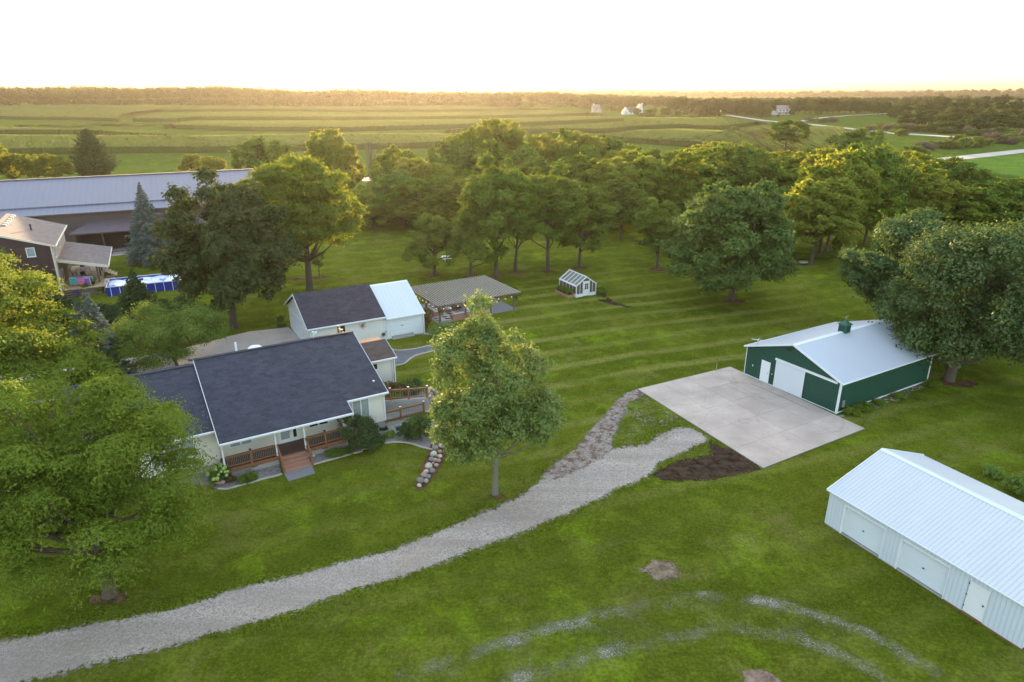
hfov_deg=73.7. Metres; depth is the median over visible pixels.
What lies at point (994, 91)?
slope tree
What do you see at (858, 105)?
shelter tree
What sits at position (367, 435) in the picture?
shrub
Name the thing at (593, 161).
windbreak tree
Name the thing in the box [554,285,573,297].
raised bed
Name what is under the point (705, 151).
windbreak tree
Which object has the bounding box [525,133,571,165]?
windbreak tree
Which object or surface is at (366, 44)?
sky
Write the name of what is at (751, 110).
yard tree
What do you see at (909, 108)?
slope tree
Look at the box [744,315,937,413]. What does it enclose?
barn
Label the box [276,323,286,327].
shrub
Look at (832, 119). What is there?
scrub bush
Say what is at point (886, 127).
scrub bush
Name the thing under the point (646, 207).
understory tree
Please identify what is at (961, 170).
windbreak tree
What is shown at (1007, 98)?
slope tree
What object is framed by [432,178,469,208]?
windbreak tree
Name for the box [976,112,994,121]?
slope tree
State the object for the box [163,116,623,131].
corn field
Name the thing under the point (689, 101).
yard tree
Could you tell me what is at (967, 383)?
dirt patch
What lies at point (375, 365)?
window
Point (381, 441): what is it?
shrub
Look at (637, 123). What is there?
corn field
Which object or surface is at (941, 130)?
scrub bush
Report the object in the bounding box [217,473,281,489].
garden edging
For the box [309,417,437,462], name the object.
gravel bed
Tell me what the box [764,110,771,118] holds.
yard tree
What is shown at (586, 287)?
door
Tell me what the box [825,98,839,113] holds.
shelter tree
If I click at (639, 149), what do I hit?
windbreak tree
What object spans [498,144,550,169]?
windbreak tree
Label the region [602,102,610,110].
yard tree
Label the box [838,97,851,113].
shelter tree
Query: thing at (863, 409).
weeds
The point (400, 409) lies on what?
deck railing
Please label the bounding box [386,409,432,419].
ramp path
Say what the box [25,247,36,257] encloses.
window
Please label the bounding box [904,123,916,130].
scrub bush
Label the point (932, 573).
roller door
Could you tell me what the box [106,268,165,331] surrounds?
spruce tree
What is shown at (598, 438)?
gravel turnout
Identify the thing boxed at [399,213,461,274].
walnut tree
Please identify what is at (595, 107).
house
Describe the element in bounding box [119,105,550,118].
corn field
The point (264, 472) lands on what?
gravel bed
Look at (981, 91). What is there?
slope tree
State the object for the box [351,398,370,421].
window
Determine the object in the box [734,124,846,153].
corn field
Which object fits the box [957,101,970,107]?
slope tree
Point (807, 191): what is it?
windbreak tree
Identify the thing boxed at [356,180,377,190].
windbreak tree
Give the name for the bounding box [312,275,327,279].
mulch ring
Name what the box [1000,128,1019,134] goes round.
scrub bush
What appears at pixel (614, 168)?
windbreak tree
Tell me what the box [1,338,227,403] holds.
garage drive
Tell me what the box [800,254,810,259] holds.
tall weeds
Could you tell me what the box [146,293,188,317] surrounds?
shrub
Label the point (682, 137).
corn field
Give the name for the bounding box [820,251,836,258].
tall weeds
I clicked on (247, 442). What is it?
window
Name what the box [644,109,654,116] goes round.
yard tree
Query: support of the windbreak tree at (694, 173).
on the lawn at (614, 264)
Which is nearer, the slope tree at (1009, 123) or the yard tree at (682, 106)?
the slope tree at (1009, 123)
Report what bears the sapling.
on the mulch ring at (321, 277)
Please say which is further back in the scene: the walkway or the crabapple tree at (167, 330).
the crabapple tree at (167, 330)
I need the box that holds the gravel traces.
[612,398,680,443]
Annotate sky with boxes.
[0,0,1023,89]
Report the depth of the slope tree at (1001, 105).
551.43 m
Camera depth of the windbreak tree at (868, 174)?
107.47 m
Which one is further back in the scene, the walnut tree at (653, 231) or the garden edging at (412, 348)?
the walnut tree at (653, 231)
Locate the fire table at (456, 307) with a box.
[452,305,461,310]
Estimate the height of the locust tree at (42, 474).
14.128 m
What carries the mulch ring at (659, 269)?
on the lawn at (614, 264)
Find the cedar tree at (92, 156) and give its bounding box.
[66,128,121,175]
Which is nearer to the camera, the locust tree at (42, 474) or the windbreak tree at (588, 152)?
the locust tree at (42, 474)
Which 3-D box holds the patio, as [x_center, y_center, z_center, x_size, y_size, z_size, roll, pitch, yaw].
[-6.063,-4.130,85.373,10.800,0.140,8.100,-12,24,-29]
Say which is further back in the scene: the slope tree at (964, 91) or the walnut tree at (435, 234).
the slope tree at (964, 91)
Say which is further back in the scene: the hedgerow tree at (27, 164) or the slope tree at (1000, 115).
the slope tree at (1000, 115)
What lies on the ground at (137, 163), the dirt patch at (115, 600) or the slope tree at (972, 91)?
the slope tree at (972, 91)
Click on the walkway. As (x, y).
(299, 473)
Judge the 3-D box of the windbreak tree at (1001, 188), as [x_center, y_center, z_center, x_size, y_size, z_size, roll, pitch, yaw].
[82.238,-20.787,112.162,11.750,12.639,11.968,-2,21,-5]
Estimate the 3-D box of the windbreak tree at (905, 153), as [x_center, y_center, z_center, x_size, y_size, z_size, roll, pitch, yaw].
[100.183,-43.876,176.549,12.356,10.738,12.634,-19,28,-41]
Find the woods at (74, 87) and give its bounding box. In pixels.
[2,83,233,90]
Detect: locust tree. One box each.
[0,305,125,425]
[0,352,223,626]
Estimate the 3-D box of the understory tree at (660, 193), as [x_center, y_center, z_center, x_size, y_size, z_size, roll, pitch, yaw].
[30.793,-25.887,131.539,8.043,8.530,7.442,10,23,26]
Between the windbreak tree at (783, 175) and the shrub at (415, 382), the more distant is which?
the windbreak tree at (783, 175)
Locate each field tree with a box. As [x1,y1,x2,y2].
[822,127,887,148]
[844,140,892,150]
[903,145,931,154]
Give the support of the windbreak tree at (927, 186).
on the lawn at (614, 264)
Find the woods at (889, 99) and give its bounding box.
[634,95,948,105]
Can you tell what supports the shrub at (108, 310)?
on the lawn at (614, 264)
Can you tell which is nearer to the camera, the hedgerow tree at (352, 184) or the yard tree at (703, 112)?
the hedgerow tree at (352, 184)
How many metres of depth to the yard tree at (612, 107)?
709.48 m
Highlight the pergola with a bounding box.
[411,275,519,322]
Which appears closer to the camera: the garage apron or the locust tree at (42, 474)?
the locust tree at (42, 474)
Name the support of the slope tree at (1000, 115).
on the ground at (137, 163)
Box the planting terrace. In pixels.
[402,391,429,408]
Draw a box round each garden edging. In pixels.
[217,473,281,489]
[314,441,432,464]
[392,343,435,350]
[395,348,442,365]
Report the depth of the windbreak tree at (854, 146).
153.55 m
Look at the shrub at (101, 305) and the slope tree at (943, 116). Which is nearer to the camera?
the shrub at (101, 305)
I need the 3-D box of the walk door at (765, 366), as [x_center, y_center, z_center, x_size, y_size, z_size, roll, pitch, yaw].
[23.479,2.842,63.415,0.083,2.060,1.000,-12,23,-28]
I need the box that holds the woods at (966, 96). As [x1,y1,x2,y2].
[911,93,1023,100]
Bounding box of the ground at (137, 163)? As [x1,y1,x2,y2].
[0,90,1023,190]
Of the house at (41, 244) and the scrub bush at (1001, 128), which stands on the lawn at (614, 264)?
the house at (41, 244)
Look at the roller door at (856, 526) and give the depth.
40.91 m
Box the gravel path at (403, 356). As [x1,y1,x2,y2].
[393,345,441,364]
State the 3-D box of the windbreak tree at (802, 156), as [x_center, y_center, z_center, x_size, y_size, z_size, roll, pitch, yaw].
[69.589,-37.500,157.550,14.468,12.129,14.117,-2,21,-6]
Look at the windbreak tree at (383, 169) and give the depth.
151.15 m
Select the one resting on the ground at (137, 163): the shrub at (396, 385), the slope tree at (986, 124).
the slope tree at (986, 124)
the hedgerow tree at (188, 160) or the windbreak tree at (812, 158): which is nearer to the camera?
the windbreak tree at (812, 158)
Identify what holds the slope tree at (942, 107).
on the ground at (137, 163)
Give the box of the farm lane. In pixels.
[801,113,886,121]
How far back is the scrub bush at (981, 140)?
312.09 m
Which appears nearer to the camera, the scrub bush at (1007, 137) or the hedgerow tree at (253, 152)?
the hedgerow tree at (253, 152)
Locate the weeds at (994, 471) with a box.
[982,463,1006,478]
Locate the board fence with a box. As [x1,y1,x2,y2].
[112,247,131,253]
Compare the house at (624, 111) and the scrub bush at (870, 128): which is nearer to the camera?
the scrub bush at (870, 128)
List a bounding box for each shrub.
[79,300,117,318]
[100,303,128,326]
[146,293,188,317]
[148,259,158,269]
[163,298,208,324]
[224,472,236,482]
[236,469,258,484]
[276,315,283,321]
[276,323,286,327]
[324,446,346,458]
[338,413,382,451]
[342,445,354,454]
[377,432,387,445]
[383,429,395,437]
[384,380,409,395]
[384,391,403,399]
[394,420,414,439]
[401,375,424,395]
[405,412,431,439]
[423,306,431,329]
[428,321,456,340]
[595,286,607,294]
[1000,471,1023,495]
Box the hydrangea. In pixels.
[206,463,230,486]
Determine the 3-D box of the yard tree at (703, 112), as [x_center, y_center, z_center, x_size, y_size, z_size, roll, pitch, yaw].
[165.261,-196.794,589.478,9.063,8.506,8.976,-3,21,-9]
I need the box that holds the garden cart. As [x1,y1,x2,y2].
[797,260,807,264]
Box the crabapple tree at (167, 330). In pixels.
[104,297,235,372]
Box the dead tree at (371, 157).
[363,139,379,182]
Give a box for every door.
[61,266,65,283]
[277,428,299,443]
[290,311,301,338]
[391,316,412,335]
[583,281,589,295]
[759,360,770,382]
[773,360,804,397]
[842,507,884,554]
[898,541,949,594]
[962,581,990,621]
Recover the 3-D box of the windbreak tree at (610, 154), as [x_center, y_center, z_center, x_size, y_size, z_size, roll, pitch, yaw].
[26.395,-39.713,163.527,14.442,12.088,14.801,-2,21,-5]
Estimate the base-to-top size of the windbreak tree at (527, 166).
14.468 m
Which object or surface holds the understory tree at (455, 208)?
on the lawn at (614, 264)
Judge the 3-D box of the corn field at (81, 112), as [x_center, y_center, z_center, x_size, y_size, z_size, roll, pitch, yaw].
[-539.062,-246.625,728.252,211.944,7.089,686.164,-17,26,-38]
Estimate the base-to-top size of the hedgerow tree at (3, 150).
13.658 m
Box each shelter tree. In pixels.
[687,100,702,111]
[699,99,715,111]
[712,97,727,111]
[724,101,736,111]
[735,99,748,113]
[747,98,757,105]
[761,100,770,110]
[771,99,781,110]
[781,101,794,109]
[790,96,806,113]
[806,97,819,112]
[814,98,828,113]
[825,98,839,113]
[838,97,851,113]
[850,99,864,111]
[857,101,869,112]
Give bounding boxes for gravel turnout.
[539,389,643,479]
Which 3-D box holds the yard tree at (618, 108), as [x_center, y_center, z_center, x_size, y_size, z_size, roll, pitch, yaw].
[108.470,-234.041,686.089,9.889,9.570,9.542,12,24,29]
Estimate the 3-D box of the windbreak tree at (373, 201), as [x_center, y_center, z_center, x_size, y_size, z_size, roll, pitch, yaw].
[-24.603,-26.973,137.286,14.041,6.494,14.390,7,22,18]
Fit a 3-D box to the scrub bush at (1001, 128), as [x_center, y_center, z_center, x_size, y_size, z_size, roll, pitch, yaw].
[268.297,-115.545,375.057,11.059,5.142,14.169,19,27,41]
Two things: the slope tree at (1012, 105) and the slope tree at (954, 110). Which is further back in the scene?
the slope tree at (1012, 105)
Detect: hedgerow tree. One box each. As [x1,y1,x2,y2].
[0,143,8,162]
[0,153,25,179]
[10,154,49,178]
[36,153,76,177]
[176,154,203,171]
[200,156,226,169]
[227,136,298,179]
[304,127,345,172]
[330,143,365,182]
[331,169,356,199]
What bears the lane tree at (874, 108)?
on the ground at (137, 163)
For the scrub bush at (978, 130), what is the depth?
374.58 m
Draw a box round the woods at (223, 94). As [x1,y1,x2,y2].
[0,84,687,106]
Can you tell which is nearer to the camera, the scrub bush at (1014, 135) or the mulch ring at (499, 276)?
the mulch ring at (499, 276)
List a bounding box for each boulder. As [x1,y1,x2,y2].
[216,479,224,484]
[416,477,423,483]
[425,462,431,468]
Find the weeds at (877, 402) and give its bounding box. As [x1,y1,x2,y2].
[872,398,885,405]
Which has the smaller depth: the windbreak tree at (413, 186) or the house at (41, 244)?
the house at (41, 244)
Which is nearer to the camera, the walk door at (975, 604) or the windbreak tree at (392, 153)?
the walk door at (975, 604)
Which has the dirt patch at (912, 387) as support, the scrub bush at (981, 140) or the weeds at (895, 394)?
the weeds at (895, 394)
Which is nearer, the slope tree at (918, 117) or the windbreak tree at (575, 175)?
the windbreak tree at (575, 175)
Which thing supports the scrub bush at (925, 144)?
on the ground at (137, 163)
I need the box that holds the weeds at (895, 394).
[890,391,906,398]
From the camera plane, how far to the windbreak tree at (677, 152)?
168.05 m
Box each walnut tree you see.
[228,151,369,289]
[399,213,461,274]
[443,200,509,275]
[455,150,534,275]
[492,167,546,271]
[508,158,588,270]
[551,185,618,266]
[592,176,651,239]
[633,197,682,268]
[645,206,687,235]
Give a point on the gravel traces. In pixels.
(660, 421)
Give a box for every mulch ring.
[288,278,304,280]
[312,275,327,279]
[424,273,441,276]
[488,274,504,278]
[505,271,524,274]
[536,269,556,272]
[571,266,587,269]
[650,267,664,270]
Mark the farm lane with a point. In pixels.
(837, 116)
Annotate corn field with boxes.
[0,103,119,121]
[0,126,166,134]
[0,132,461,154]
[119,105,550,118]
[133,110,605,121]
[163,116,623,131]
[445,117,766,133]
[598,129,759,149]
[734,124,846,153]
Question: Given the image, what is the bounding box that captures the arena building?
[0,169,256,248]
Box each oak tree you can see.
[146,163,305,329]
[834,203,986,329]
[864,211,1023,381]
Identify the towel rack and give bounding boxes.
[69,276,92,285]
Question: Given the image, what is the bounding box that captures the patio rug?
[430,310,459,320]
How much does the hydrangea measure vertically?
1.274 m
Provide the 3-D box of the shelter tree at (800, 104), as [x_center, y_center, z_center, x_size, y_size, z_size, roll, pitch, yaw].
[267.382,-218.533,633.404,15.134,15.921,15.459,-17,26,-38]
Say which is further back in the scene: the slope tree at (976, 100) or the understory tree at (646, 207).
the slope tree at (976, 100)
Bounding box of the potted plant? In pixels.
[95,287,103,293]
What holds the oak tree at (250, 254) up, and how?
on the lawn at (614, 264)
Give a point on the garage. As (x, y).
(394, 310)
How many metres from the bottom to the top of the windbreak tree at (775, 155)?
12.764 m
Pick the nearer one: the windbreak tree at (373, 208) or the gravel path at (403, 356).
the gravel path at (403, 356)
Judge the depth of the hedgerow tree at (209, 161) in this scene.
190.38 m
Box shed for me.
[825,448,1023,649]
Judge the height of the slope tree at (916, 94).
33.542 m
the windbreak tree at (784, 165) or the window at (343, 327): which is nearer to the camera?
the window at (343, 327)
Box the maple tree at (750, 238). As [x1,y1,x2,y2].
[656,176,802,299]
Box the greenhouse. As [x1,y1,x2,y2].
[559,269,596,297]
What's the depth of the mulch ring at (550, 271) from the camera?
101.97 m
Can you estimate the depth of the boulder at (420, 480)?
47.55 m
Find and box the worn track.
[396,591,941,681]
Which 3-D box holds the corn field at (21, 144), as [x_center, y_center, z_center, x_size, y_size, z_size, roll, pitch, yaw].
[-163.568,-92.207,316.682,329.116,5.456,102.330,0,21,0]
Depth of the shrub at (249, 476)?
47.65 m
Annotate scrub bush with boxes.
[13,124,31,126]
[103,123,124,125]
[819,118,828,122]
[827,116,838,121]
[862,125,875,130]
[871,122,884,127]
[881,124,893,130]
[891,123,914,128]
[894,128,910,135]
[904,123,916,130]
[913,140,938,150]
[914,124,929,130]
[936,127,951,133]
[937,139,956,148]
[946,134,967,141]
[946,141,964,147]
[957,136,976,147]
[962,124,975,134]
[964,129,978,134]
[967,142,985,147]
[971,136,986,144]
[973,129,988,134]
[978,128,999,135]
[981,133,989,138]
[982,139,995,145]
[989,126,1009,134]
[989,131,1005,140]
[996,136,1018,143]
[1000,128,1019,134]
[1000,137,1018,144]
[1004,133,1023,138]
[1012,130,1023,135]
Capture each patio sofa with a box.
[427,306,438,316]
[450,310,471,319]
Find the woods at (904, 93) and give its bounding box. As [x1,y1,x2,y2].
[405,88,1014,96]
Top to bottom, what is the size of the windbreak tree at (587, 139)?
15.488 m
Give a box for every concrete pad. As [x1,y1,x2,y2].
[638,367,864,467]
[709,377,832,429]
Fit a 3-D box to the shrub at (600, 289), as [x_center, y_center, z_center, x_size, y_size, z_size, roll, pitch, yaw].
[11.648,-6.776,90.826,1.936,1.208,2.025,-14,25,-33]
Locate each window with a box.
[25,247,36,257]
[148,438,196,467]
[229,439,253,448]
[308,421,329,428]
[339,325,345,331]
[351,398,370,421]
[372,362,378,370]
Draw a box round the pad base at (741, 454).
[639,390,863,468]
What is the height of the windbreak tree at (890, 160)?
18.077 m
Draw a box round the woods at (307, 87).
[0,85,363,91]
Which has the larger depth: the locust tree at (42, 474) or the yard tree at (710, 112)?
the yard tree at (710, 112)
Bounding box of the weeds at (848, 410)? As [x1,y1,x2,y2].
[843,405,862,417]
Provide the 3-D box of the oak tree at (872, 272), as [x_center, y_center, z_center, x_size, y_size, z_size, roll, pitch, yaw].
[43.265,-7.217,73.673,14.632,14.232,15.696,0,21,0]
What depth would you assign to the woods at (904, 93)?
2842.84 m
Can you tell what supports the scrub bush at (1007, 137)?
on the ground at (137, 163)
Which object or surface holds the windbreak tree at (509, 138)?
on the ground at (137, 163)
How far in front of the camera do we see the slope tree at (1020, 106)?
541.08 m
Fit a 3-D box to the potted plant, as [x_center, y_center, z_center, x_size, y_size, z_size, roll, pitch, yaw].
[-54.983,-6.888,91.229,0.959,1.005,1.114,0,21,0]
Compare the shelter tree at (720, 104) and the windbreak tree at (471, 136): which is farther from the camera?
the shelter tree at (720, 104)
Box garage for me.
[284,280,425,339]
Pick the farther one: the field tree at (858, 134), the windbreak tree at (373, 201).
the field tree at (858, 134)
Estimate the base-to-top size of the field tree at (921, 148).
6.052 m
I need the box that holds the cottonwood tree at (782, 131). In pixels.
[766,118,810,148]
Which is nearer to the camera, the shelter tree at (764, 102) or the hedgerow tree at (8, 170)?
the hedgerow tree at (8, 170)
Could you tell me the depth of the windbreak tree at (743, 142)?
175.89 m
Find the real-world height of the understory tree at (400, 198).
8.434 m
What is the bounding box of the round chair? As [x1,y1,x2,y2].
[442,301,453,312]
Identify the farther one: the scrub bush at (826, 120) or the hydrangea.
the scrub bush at (826, 120)
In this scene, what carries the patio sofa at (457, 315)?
on the patio
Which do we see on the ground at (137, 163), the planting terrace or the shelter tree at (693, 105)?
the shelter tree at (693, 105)
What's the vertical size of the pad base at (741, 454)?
0.135 m
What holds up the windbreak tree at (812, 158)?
on the lawn at (614, 264)
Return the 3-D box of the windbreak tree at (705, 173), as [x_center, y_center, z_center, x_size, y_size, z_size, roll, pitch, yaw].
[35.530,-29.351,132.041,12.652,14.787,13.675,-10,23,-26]
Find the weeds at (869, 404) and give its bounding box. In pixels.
[862,401,874,408]
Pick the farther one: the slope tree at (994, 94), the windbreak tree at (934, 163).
the slope tree at (994, 94)
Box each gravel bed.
[174,464,280,488]
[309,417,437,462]
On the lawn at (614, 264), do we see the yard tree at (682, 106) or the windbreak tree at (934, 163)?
the windbreak tree at (934, 163)
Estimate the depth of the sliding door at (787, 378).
61.17 m
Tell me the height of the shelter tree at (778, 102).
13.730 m
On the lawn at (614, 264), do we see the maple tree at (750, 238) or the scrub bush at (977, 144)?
the maple tree at (750, 238)
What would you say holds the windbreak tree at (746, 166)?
on the lawn at (614, 264)
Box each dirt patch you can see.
[88,592,133,604]
[487,493,504,498]
[596,298,629,307]
[631,559,680,582]
[723,298,745,302]
[740,669,780,681]
[859,385,924,408]
[942,379,979,387]
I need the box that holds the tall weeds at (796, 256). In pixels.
[788,254,804,259]
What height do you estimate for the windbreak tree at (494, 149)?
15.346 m
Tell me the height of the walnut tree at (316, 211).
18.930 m
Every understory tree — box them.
[386,188,421,226]
[413,184,452,219]
[447,201,467,219]
[629,199,663,224]
[654,185,685,214]
[669,184,706,214]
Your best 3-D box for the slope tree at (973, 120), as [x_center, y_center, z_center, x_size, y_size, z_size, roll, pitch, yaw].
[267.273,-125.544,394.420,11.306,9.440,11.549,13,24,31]
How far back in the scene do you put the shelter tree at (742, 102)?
640.70 m
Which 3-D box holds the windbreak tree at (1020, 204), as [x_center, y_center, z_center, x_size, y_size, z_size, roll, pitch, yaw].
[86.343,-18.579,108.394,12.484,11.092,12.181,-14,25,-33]
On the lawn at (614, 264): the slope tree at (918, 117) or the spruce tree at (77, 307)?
the spruce tree at (77, 307)
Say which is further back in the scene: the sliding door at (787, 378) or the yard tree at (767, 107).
the yard tree at (767, 107)
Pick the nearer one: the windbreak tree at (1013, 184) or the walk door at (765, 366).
the walk door at (765, 366)
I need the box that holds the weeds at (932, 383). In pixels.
[923,379,942,386]
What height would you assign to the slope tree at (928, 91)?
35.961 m
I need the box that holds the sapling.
[311,248,325,277]
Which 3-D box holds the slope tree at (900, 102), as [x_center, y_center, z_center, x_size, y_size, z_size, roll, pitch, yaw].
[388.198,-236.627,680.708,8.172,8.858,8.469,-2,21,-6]
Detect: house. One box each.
[0,213,116,301]
[61,325,396,485]
[591,103,601,111]
[621,103,642,114]
[772,105,790,114]
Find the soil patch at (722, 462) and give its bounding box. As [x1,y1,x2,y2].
[653,441,760,481]
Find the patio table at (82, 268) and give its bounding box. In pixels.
[75,266,89,272]
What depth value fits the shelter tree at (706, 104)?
642.45 m
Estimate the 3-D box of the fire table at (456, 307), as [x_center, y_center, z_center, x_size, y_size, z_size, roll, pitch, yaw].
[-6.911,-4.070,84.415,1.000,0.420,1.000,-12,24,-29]
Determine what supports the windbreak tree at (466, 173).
on the lawn at (614, 264)
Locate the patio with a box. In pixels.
[421,295,515,323]
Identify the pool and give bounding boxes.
[105,274,180,295]
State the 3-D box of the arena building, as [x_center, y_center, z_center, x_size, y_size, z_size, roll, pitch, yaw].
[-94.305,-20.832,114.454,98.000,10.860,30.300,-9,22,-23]
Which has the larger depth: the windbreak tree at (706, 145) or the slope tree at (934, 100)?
the slope tree at (934, 100)
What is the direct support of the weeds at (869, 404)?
on the dirt patch at (912, 387)
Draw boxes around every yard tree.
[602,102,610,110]
[610,104,616,110]
[615,103,623,111]
[633,108,641,114]
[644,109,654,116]
[660,107,671,115]
[663,97,681,112]
[675,97,686,110]
[681,108,689,114]
[686,98,696,112]
[698,108,708,116]
[702,107,716,117]
[711,108,721,116]
[727,104,740,114]
[743,105,757,114]
[757,111,764,117]
[763,103,772,113]
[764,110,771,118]
[788,108,795,114]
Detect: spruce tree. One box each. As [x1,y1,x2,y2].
[67,302,84,336]
[77,288,136,375]
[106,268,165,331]
[123,182,174,268]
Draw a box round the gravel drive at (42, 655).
[0,425,708,681]
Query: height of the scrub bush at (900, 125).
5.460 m
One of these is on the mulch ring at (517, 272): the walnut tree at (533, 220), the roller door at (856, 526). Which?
the walnut tree at (533, 220)
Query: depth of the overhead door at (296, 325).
75.40 m
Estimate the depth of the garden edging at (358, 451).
52.00 m
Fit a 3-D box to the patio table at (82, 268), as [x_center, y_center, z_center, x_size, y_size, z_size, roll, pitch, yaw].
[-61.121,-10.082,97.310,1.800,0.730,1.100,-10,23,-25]
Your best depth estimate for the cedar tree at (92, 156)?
197.19 m
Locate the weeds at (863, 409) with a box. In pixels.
[851,401,872,413]
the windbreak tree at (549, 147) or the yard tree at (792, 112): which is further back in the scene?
the yard tree at (792, 112)
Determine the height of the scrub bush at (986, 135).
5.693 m
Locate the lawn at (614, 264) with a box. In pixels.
[0,200,1023,681]
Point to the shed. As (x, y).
(959, 535)
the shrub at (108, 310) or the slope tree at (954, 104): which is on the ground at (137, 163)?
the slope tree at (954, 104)
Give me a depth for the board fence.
112.59 m
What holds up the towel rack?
on the house at (41, 244)
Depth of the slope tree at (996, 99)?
706.78 m
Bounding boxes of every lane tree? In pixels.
[869,102,886,114]
[878,101,891,114]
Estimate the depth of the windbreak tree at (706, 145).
175.87 m
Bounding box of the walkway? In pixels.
[284,465,314,480]
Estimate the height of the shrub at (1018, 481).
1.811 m
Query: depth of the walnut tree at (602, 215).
100.38 m
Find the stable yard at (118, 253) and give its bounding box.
[111,249,127,255]
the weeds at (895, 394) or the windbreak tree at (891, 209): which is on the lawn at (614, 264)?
the windbreak tree at (891, 209)
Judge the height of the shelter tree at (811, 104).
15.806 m
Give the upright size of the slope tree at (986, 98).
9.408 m
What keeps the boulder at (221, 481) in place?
on the gravel bed at (264, 472)
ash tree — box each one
[0,249,72,361]
[425,287,572,495]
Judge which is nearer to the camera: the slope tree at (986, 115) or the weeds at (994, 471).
the weeds at (994, 471)
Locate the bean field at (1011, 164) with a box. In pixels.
[964,153,1023,176]
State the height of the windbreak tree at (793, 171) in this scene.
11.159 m
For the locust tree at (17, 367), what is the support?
on the lawn at (614, 264)
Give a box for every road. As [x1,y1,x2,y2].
[362,149,1023,180]
[727,115,1022,141]
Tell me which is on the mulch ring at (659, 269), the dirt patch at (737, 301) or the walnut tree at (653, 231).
the walnut tree at (653, 231)
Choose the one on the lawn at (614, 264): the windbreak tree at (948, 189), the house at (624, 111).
the windbreak tree at (948, 189)
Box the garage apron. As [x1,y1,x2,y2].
[226,327,299,351]
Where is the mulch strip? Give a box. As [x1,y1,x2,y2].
[415,440,447,489]
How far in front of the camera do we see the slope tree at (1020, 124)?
382.38 m
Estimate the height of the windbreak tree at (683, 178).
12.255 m
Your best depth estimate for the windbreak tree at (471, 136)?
166.72 m
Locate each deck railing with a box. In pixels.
[385,385,427,399]
[385,400,424,420]
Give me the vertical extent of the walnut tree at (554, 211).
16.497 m
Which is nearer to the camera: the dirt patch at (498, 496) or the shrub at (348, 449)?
the dirt patch at (498, 496)
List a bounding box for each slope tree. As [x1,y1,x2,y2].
[886,107,901,117]
[896,99,904,105]
[896,113,917,124]
[903,103,912,110]
[908,92,921,97]
[912,99,921,105]
[913,101,925,110]
[914,113,927,124]
[920,116,936,125]
[923,88,932,96]
[925,121,937,131]
[931,95,945,103]
[934,112,949,122]
[936,101,951,112]
[940,108,951,115]
[943,90,950,95]
[948,101,959,108]
[948,107,963,114]
[951,91,958,96]
[953,120,972,131]
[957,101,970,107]
[960,89,969,94]
[963,97,972,103]
[966,115,983,128]
[968,89,978,96]
[970,97,981,103]
[975,119,994,129]
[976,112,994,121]
[979,89,987,95]
[980,96,990,102]
[983,101,993,110]
[986,106,998,114]
[989,88,1000,93]
[990,96,1002,103]
[990,112,1008,123]
[991,93,1001,97]
[994,100,1007,110]
[999,94,1013,104]
[1004,121,1016,127]
[1006,102,1018,109]
[1012,120,1023,128]
[1013,92,1023,97]
[1013,98,1023,103]
[1014,87,1023,94]
[1015,102,1023,109]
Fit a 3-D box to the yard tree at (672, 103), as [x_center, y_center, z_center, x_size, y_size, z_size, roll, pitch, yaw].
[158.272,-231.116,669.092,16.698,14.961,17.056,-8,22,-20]
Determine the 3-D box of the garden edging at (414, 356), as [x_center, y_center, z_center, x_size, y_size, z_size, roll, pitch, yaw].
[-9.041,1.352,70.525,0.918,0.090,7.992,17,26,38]
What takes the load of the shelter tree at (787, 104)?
on the ground at (137, 163)
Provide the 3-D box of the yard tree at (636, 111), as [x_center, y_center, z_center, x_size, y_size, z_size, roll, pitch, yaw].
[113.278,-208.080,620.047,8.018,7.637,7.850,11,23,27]
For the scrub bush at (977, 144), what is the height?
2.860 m
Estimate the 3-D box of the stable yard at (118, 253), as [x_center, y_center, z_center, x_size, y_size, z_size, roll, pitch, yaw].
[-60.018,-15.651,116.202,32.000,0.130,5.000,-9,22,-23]
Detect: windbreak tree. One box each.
[339,188,372,218]
[346,193,399,228]
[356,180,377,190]
[357,191,399,222]
[369,144,405,181]
[370,167,431,224]
[373,160,417,181]
[384,177,447,225]
[394,156,458,178]
[401,148,416,158]
[415,155,462,175]
[418,167,461,203]
[423,137,481,171]
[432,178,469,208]
[444,125,494,164]
[450,166,479,178]
[464,138,504,174]
[475,118,527,165]
[476,167,504,177]
[498,143,550,171]
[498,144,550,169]
[505,152,583,199]
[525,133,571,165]
[534,127,579,159]
[544,166,585,181]
[550,152,591,172]
[554,141,606,168]
[565,130,607,157]
[568,158,608,182]
[573,170,621,224]
[589,156,641,187]
[592,136,631,155]
[602,148,630,162]
[613,148,665,181]
[620,155,672,202]
[624,143,644,153]
[640,146,675,164]
[653,158,695,202]
[660,149,727,209]
[664,148,695,156]
[676,160,721,186]
[684,141,733,151]
[690,141,733,172]
[704,142,782,189]
[727,151,781,165]
[733,141,753,152]
[753,167,795,189]
[767,150,792,159]
[767,185,825,251]
[775,177,864,264]
[777,163,811,190]
[779,153,805,169]
[782,151,808,169]
[785,146,820,157]
[788,157,875,252]
[800,145,845,166]
[807,149,880,251]
[828,138,874,153]
[829,150,885,249]
[843,147,906,246]
[856,142,916,245]
[879,164,924,236]
[897,163,949,238]
[898,157,949,182]
[899,150,918,158]
[906,170,973,221]
[908,151,944,161]
[926,191,993,230]
[929,155,995,188]
[948,185,1023,229]
[970,179,1023,227]
[971,171,1011,197]
[988,176,1023,198]
[1014,200,1023,219]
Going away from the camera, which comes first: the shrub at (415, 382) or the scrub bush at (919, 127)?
the shrub at (415, 382)
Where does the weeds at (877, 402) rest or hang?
on the dirt patch at (912, 387)
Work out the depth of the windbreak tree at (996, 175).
142.74 m

